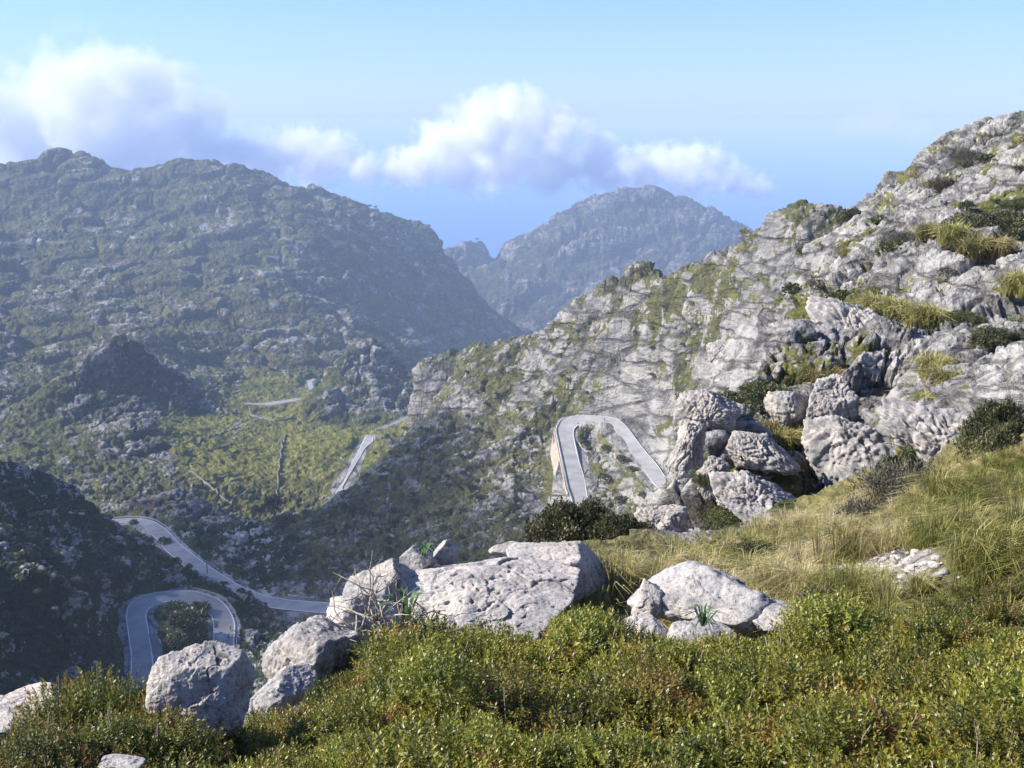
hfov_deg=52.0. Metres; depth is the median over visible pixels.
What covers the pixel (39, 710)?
mastic shrub
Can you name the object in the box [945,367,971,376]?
grass tuft
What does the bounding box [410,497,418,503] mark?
scrub bush
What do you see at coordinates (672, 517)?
boulder
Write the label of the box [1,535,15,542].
scrub bush
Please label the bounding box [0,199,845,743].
ravine terrain
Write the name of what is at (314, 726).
mastic shrub
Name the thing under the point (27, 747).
mastic shrub
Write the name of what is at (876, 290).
scrub bush
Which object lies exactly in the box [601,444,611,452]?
scrub bush
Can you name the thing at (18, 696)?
boulder
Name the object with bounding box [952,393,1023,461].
evergreen shrub
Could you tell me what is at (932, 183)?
heath shrub
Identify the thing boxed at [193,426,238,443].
stone wall
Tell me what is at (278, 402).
road
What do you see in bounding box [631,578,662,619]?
boulder
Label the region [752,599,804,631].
boulder
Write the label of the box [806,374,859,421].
boulder
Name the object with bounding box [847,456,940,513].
twiggy shrub
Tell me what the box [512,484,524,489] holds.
scrub bush
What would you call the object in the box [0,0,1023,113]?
sky
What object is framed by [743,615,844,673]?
mastic shrub
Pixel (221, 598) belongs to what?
guard rail
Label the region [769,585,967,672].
mastic shrub
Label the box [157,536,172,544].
scrub bush
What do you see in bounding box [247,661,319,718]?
boulder
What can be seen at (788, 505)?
leafy shrub
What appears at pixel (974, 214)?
scrub bush
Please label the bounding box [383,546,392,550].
scrub bush
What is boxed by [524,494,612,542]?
evergreen shrub
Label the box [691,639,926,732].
mastic shrub
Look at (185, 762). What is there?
mastic shrub
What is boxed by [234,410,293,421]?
stone wall
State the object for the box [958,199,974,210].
scrub bush
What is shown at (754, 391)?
evergreen shrub
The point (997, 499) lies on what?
heath shrub
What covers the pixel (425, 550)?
rosette plant
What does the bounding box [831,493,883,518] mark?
twiggy shrub
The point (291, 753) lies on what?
mastic shrub
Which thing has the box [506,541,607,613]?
boulder
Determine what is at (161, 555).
scrub bush
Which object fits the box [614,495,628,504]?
scrub bush
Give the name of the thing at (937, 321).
grass tuft
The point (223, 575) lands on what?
road marking
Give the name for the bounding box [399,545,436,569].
boulder
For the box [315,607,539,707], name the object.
mastic shrub
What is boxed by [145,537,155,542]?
scrub bush
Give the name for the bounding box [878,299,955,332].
grass tuft
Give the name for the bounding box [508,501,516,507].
scrub bush
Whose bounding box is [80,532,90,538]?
scrub bush
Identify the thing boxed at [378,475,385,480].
scrub bush
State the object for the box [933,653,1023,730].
mastic shrub
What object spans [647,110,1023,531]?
crag terrain
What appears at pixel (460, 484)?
scrub bush
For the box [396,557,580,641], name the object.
boulder
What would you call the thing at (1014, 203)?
leafy shrub
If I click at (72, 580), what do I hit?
scrub bush
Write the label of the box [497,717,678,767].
mastic shrub
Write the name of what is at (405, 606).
rosette plant
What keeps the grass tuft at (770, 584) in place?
on the hillside ground at (651, 539)
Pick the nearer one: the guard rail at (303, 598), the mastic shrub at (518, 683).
the mastic shrub at (518, 683)
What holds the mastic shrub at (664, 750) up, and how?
on the hillside ground at (651, 539)
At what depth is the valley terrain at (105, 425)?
815.21 m
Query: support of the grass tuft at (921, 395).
on the crag terrain at (784, 340)
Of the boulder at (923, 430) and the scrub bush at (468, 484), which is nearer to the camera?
the boulder at (923, 430)
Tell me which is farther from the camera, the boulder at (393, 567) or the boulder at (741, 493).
the boulder at (741, 493)
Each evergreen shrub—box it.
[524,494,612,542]
[591,510,656,539]
[716,379,798,416]
[795,244,804,257]
[833,207,861,229]
[874,443,923,487]
[938,208,1023,232]
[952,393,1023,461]
[966,325,1023,350]
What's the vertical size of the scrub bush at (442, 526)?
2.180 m
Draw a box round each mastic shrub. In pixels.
[0,672,141,750]
[0,709,178,767]
[0,714,122,767]
[49,661,168,732]
[71,700,241,767]
[111,681,246,767]
[152,752,226,767]
[214,721,310,767]
[222,748,346,767]
[243,701,338,747]
[248,743,317,767]
[249,688,426,766]
[289,722,419,767]
[298,646,416,714]
[310,631,543,764]
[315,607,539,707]
[332,712,538,767]
[364,763,412,767]
[395,651,601,742]
[414,708,602,767]
[461,626,571,683]
[482,671,611,733]
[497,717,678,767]
[515,601,658,681]
[524,648,731,755]
[531,603,693,690]
[558,731,676,767]
[559,622,748,681]
[607,652,794,743]
[619,754,693,767]
[645,681,896,767]
[653,629,808,682]
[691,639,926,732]
[696,683,1019,767]
[728,668,826,725]
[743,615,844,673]
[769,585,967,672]
[770,745,864,767]
[784,640,978,727]
[814,679,1023,767]
[831,602,994,669]
[838,608,921,651]
[849,741,1020,767]
[863,631,1023,711]
[867,601,986,632]
[883,627,1023,713]
[897,705,1023,767]
[901,588,1023,634]
[921,619,1023,672]
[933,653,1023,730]
[946,573,1023,623]
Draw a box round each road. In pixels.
[112,518,329,613]
[125,590,235,682]
[248,398,300,404]
[307,379,314,389]
[335,435,373,493]
[376,417,406,429]
[555,415,664,505]
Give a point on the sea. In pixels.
(493, 183)
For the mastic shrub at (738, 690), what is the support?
on the hillside ground at (651, 539)
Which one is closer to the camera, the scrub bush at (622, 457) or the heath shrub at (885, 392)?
the heath shrub at (885, 392)
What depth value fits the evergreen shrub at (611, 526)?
15.85 m
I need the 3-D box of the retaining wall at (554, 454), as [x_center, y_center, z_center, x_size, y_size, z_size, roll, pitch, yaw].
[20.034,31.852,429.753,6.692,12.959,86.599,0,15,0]
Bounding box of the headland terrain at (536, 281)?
[443,184,752,331]
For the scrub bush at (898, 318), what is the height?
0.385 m
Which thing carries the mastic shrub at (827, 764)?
on the hillside ground at (651, 539)
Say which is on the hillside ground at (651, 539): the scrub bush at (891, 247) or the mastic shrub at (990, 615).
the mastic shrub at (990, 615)
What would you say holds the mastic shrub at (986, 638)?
on the hillside ground at (651, 539)
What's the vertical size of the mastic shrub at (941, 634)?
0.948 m
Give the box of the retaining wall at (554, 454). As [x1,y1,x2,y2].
[550,417,567,493]
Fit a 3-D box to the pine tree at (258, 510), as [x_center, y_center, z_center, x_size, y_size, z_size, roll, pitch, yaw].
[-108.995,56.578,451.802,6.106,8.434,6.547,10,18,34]
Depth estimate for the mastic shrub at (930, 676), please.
6.12 m
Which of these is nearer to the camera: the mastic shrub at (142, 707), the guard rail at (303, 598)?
the mastic shrub at (142, 707)
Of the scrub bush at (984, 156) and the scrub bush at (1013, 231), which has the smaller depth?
the scrub bush at (1013, 231)
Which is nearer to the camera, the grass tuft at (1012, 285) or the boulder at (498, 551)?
the boulder at (498, 551)
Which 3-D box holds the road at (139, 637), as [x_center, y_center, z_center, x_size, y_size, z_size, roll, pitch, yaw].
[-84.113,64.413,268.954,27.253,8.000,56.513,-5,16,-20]
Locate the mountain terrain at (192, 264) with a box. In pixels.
[0,147,533,377]
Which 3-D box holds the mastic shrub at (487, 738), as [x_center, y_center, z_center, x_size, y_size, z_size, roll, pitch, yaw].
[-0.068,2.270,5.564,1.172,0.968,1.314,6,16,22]
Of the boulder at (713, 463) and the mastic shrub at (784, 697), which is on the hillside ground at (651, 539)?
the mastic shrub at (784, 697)
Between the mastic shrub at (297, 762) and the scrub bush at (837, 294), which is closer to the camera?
the mastic shrub at (297, 762)
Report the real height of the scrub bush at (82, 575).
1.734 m
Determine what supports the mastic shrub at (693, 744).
on the hillside ground at (651, 539)
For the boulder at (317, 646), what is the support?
on the ravine terrain at (728, 291)
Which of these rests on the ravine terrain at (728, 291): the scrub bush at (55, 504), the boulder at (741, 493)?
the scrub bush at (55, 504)
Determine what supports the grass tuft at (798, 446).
on the crag terrain at (784, 340)
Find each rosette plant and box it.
[368,586,433,626]
[409,541,441,556]
[677,603,729,633]
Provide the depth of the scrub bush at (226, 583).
318.35 m
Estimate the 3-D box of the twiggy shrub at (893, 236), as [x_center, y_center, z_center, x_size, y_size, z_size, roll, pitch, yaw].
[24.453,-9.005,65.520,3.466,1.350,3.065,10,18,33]
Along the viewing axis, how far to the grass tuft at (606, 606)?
10.95 m
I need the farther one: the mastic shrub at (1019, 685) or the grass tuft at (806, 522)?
the grass tuft at (806, 522)
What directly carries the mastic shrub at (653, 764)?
on the hillside ground at (651, 539)
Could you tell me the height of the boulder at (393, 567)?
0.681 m
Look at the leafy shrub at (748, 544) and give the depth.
13.14 m
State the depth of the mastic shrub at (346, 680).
7.79 m
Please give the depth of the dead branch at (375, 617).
9.17 m
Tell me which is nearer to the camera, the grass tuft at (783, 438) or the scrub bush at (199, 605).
the grass tuft at (783, 438)
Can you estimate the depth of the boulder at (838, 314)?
45.65 m
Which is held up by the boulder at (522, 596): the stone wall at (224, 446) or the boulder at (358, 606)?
the boulder at (358, 606)
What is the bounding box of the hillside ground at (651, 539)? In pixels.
[536,426,1023,644]
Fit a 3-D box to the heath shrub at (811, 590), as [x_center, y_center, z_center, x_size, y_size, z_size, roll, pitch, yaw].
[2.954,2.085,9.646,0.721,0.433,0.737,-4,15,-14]
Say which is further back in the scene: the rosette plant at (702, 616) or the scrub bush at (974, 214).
the scrub bush at (974, 214)
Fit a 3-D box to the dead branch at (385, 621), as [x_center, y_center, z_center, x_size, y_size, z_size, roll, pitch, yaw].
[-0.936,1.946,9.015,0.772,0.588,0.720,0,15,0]
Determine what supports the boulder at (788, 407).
on the crag terrain at (784, 340)
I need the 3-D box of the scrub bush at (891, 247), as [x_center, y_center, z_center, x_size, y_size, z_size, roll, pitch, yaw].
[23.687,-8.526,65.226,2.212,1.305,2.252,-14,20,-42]
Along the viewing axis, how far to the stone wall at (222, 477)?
681.99 m
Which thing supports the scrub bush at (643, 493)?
on the ravine terrain at (728, 291)
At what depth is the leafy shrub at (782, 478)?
27.32 m
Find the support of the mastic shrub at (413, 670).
on the hillside ground at (651, 539)
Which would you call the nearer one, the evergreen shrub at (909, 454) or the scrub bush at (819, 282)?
the evergreen shrub at (909, 454)
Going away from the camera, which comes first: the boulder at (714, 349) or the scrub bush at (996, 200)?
the scrub bush at (996, 200)
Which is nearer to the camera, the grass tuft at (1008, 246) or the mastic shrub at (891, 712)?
the mastic shrub at (891, 712)
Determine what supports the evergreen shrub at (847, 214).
on the crag terrain at (784, 340)
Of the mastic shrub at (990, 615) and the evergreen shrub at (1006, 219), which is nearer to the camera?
the mastic shrub at (990, 615)
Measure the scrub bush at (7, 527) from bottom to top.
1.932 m
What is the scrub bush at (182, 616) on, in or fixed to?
on the ravine terrain at (728, 291)
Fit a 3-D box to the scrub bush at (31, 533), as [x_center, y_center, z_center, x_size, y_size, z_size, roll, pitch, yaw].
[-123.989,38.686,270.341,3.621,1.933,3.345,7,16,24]
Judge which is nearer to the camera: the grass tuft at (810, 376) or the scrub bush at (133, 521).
the grass tuft at (810, 376)
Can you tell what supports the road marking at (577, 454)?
on the road at (575, 484)
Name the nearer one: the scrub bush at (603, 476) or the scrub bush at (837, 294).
the scrub bush at (837, 294)
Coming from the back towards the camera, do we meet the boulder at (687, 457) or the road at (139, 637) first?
the road at (139, 637)
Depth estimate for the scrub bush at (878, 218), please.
80.18 m
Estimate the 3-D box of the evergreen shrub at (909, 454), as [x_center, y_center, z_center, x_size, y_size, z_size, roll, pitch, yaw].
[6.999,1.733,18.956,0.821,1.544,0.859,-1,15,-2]
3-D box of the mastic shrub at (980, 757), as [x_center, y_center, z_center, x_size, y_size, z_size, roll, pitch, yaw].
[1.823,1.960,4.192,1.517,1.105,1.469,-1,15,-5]
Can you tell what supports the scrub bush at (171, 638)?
on the ravine terrain at (728, 291)
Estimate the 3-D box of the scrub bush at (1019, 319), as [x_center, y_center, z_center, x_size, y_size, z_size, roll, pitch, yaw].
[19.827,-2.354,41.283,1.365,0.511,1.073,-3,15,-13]
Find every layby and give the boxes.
[149,633,162,663]
[577,446,587,472]
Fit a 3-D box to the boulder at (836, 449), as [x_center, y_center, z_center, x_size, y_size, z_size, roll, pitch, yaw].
[9.215,2.042,28.329,2.214,2.300,3.266,-13,19,-41]
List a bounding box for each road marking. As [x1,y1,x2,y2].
[126,518,328,612]
[126,590,234,682]
[555,415,663,500]
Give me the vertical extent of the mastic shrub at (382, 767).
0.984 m
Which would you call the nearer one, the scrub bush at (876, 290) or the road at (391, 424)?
the scrub bush at (876, 290)
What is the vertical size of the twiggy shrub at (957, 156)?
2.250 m
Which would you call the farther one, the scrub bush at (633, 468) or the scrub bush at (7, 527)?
the scrub bush at (633, 468)
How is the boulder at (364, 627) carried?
on the ravine terrain at (728, 291)
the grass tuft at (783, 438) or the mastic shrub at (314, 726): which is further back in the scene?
the grass tuft at (783, 438)
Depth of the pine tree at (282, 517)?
434.76 m
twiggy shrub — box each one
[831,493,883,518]
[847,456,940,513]
[872,229,916,244]
[949,147,982,167]
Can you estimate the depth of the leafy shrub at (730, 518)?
22.14 m
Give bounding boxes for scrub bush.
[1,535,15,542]
[2,524,12,530]
[5,552,13,557]
[24,530,37,538]
[24,547,33,553]
[51,501,59,507]
[69,575,82,584]
[75,572,86,577]
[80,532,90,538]
[127,519,137,524]
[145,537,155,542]
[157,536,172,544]
[159,553,166,559]
[161,599,191,611]
[162,570,169,575]
[162,631,188,646]
[165,606,207,627]
[183,617,211,640]
[188,601,211,615]
[219,580,229,585]
[236,588,245,593]
[301,509,311,513]
[319,551,330,559]
[343,553,353,559]
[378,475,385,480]
[382,535,393,543]
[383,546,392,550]
[389,506,398,511]
[398,509,405,513]
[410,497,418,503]
[413,515,422,521]
[438,524,448,530]
[455,482,462,486]
[459,507,468,512]
[463,482,474,486]
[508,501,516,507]
[510,518,517,523]
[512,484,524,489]
[579,426,591,434]
[596,471,612,482]
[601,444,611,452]
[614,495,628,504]
[615,454,629,462]
[626,465,639,471]
[636,490,646,497]
[781,280,801,295]
[805,279,826,289]
[823,289,852,300]
[867,214,885,223]
[869,306,884,315]
[872,287,883,294]
[874,237,904,255]
[892,318,912,329]
[893,315,906,322]
[924,325,939,331]
[939,266,959,274]
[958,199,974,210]
[965,211,979,224]
[973,153,995,160]
[990,197,1000,202]
[1000,226,1023,237]
[1002,317,1023,325]
[1012,165,1023,168]
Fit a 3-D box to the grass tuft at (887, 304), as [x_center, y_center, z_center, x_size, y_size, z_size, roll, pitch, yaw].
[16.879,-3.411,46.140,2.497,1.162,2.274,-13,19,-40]
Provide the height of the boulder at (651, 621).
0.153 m
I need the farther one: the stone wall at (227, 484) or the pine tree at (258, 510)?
the stone wall at (227, 484)
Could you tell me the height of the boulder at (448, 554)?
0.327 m
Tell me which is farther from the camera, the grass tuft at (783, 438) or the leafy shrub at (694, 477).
the grass tuft at (783, 438)
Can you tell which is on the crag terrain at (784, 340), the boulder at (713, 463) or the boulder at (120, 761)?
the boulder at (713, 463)
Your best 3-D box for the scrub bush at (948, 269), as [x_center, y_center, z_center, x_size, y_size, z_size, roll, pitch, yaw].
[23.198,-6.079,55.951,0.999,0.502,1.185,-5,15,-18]
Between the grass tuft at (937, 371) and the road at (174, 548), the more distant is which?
the road at (174, 548)
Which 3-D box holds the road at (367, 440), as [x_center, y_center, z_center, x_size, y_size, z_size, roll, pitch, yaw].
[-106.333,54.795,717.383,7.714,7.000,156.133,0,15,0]
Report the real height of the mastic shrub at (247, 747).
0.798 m
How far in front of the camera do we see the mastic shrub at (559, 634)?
8.18 m
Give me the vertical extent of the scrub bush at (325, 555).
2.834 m
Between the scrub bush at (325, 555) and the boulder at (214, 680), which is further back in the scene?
the scrub bush at (325, 555)
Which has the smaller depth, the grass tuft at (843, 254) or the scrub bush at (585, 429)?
the grass tuft at (843, 254)
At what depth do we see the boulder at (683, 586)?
9.76 m
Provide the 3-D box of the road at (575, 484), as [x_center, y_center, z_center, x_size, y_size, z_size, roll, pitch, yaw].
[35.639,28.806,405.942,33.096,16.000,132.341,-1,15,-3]
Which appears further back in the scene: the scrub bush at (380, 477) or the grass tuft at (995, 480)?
the scrub bush at (380, 477)
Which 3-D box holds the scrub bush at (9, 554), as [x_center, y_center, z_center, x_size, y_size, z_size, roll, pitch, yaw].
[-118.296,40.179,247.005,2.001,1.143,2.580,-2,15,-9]
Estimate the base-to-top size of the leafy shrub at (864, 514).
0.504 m
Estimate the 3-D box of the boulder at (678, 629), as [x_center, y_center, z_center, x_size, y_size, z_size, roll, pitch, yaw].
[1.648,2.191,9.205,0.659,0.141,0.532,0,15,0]
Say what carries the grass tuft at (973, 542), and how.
on the hillside ground at (651, 539)
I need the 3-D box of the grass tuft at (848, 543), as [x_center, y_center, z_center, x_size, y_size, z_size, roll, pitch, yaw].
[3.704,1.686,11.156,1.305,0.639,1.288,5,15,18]
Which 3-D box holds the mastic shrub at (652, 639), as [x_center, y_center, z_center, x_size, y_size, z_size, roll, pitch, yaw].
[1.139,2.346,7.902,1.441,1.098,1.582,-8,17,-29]
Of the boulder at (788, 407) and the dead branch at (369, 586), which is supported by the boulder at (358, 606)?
the dead branch at (369, 586)
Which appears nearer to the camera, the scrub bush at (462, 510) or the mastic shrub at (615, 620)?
the mastic shrub at (615, 620)
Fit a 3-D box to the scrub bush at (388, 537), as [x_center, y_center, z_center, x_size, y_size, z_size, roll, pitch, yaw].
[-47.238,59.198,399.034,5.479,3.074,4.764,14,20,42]
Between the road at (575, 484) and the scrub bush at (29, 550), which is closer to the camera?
the scrub bush at (29, 550)
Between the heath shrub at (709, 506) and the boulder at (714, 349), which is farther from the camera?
the boulder at (714, 349)
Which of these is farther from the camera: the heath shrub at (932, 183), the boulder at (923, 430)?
the heath shrub at (932, 183)
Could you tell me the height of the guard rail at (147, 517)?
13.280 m
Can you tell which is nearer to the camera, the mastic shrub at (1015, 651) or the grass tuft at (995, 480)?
the mastic shrub at (1015, 651)
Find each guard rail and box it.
[114,516,178,538]
[193,587,237,645]
[278,595,329,600]
[554,413,587,499]
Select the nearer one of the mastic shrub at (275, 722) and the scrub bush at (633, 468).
the mastic shrub at (275, 722)
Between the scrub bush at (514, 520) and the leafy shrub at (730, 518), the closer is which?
the leafy shrub at (730, 518)
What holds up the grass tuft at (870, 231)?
on the crag terrain at (784, 340)
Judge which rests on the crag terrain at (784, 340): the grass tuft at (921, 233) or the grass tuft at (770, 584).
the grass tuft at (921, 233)
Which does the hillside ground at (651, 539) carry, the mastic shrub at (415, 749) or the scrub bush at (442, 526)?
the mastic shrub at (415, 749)
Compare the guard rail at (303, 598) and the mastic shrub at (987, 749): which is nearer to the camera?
the mastic shrub at (987, 749)
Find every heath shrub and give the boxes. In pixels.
[689,497,728,529]
[792,582,861,610]
[872,386,891,396]
[919,176,954,192]
[968,494,1020,521]
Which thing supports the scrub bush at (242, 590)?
on the ravine terrain at (728, 291)
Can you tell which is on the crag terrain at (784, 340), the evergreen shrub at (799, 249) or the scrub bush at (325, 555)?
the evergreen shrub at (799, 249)
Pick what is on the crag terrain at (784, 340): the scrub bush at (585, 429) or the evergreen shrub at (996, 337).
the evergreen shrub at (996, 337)
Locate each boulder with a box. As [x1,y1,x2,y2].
[0,682,57,732]
[98,754,145,767]
[145,641,256,752]
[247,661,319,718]
[261,615,361,705]
[326,595,398,644]
[342,558,415,601]
[343,621,370,650]
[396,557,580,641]
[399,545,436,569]
[433,539,458,565]
[488,541,515,557]
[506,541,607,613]
[620,613,666,639]
[627,561,770,631]
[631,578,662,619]
[633,504,689,532]
[667,618,736,643]
[670,422,705,480]
[673,388,740,432]
[695,455,729,503]
[706,339,727,367]
[708,470,796,524]
[725,430,800,475]
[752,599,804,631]
[763,391,809,428]
[800,414,889,486]
[805,295,893,330]
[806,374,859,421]
[880,396,968,460]
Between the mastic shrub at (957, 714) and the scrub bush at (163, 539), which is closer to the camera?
the mastic shrub at (957, 714)
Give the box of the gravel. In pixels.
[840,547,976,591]
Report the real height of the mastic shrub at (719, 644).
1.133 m
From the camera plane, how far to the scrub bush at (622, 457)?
392.67 m
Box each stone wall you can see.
[189,470,232,503]
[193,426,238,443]
[213,442,233,449]
[216,473,242,478]
[217,478,240,490]
[227,489,253,500]
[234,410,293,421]
[276,433,285,495]
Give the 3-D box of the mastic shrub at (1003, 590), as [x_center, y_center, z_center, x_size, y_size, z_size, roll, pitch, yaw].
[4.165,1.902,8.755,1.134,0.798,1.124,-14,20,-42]
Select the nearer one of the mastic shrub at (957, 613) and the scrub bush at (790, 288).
the mastic shrub at (957, 613)
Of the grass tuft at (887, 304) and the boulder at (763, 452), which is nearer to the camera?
the boulder at (763, 452)
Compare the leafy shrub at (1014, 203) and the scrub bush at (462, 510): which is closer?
the leafy shrub at (1014, 203)
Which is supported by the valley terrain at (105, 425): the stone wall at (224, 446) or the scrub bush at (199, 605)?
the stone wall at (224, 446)
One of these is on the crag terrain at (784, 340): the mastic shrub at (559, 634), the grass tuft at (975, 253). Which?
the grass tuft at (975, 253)
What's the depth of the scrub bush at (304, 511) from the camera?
474.84 m
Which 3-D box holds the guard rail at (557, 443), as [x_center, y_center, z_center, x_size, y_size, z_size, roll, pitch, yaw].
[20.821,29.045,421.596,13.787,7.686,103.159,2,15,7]
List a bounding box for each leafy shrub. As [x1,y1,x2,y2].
[686,465,709,487]
[702,504,743,529]
[723,537,779,560]
[766,499,796,516]
[769,474,799,486]
[842,512,871,520]
[940,309,988,325]
[998,196,1023,210]
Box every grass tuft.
[560,578,629,619]
[574,531,648,610]
[718,549,819,600]
[758,416,789,431]
[771,424,802,451]
[779,513,819,532]
[783,424,803,449]
[794,363,826,383]
[802,509,906,564]
[814,362,845,377]
[834,247,851,259]
[849,289,892,308]
[859,226,881,236]
[865,294,917,321]
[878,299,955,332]
[900,219,939,240]
[901,361,958,387]
[902,389,935,402]
[904,305,959,331]
[904,348,964,378]
[918,219,981,246]
[930,516,1022,576]
[943,230,1016,263]
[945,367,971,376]
[958,463,1023,499]
[971,234,1023,260]
[986,268,1023,298]
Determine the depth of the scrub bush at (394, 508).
445.18 m
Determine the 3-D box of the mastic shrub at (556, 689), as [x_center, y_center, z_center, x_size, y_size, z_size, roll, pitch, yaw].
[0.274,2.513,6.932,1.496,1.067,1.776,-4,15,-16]
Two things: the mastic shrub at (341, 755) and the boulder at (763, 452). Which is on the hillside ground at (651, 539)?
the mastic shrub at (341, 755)
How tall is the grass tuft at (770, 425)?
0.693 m
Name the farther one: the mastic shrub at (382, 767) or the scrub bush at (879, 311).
the scrub bush at (879, 311)
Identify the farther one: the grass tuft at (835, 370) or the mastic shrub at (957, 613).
the grass tuft at (835, 370)
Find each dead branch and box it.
[309,592,385,641]
[322,565,413,645]
[333,550,418,618]
[362,581,449,631]
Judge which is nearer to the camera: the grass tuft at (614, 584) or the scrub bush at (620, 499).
the grass tuft at (614, 584)
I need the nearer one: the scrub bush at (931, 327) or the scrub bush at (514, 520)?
the scrub bush at (931, 327)
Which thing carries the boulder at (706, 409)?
on the crag terrain at (784, 340)
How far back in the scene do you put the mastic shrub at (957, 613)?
8.21 m
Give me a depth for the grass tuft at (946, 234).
58.66 m
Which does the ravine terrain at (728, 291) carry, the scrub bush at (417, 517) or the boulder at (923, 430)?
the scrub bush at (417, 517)
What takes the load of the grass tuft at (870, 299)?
on the crag terrain at (784, 340)
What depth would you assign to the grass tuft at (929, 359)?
30.00 m
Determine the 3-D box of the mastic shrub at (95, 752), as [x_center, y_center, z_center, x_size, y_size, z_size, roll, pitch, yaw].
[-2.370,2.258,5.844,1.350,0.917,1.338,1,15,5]
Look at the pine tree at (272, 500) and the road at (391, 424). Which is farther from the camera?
the road at (391, 424)
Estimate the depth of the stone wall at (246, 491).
649.48 m
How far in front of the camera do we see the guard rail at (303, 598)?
324.86 m
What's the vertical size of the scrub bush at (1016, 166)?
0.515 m
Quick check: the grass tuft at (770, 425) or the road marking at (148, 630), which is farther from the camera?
the road marking at (148, 630)
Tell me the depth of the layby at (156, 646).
257.27 m
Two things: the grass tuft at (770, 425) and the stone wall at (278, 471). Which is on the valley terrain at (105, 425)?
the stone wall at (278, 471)
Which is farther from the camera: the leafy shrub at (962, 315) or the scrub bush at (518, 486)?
the scrub bush at (518, 486)
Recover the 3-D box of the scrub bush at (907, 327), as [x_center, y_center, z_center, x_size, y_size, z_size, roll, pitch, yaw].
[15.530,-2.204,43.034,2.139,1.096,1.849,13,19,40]
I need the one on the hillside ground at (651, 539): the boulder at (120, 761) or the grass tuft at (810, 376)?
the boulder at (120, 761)
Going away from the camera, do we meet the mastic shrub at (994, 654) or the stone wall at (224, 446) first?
the mastic shrub at (994, 654)
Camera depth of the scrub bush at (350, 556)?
394.75 m
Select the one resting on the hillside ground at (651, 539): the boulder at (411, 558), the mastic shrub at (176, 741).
the mastic shrub at (176, 741)
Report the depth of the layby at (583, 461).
425.57 m
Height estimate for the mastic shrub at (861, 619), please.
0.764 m
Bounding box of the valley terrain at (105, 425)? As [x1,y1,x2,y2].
[0,333,519,520]
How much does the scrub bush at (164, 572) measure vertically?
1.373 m
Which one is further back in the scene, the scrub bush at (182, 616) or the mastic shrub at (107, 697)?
the scrub bush at (182, 616)
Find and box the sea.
[0,114,1008,258]
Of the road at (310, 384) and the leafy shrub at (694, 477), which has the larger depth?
the road at (310, 384)
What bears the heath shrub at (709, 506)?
on the crag terrain at (784, 340)
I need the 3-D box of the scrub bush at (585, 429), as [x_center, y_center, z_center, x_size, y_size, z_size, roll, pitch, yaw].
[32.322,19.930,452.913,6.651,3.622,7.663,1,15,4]
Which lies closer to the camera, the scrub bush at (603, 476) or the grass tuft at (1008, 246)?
the grass tuft at (1008, 246)
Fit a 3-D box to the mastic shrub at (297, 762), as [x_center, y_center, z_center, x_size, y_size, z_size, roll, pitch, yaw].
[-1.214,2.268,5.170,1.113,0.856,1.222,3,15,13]
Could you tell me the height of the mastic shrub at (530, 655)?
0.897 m
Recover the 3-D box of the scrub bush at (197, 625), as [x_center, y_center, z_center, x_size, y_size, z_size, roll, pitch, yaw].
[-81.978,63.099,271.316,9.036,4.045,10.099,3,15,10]
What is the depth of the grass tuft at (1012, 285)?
43.56 m
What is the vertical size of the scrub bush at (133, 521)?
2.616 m
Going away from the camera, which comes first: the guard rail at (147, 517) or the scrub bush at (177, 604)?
the scrub bush at (177, 604)
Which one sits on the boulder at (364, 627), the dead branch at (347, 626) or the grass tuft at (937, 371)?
the dead branch at (347, 626)
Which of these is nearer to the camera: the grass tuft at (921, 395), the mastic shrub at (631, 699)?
the mastic shrub at (631, 699)
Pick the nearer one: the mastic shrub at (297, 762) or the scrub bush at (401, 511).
the mastic shrub at (297, 762)
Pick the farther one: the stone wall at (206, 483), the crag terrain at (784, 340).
the stone wall at (206, 483)
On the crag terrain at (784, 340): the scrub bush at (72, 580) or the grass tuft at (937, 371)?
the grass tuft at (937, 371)
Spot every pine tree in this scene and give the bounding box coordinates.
[252,506,265,521]
[260,493,286,528]
[275,512,294,533]
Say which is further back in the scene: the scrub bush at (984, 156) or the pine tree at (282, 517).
the pine tree at (282, 517)

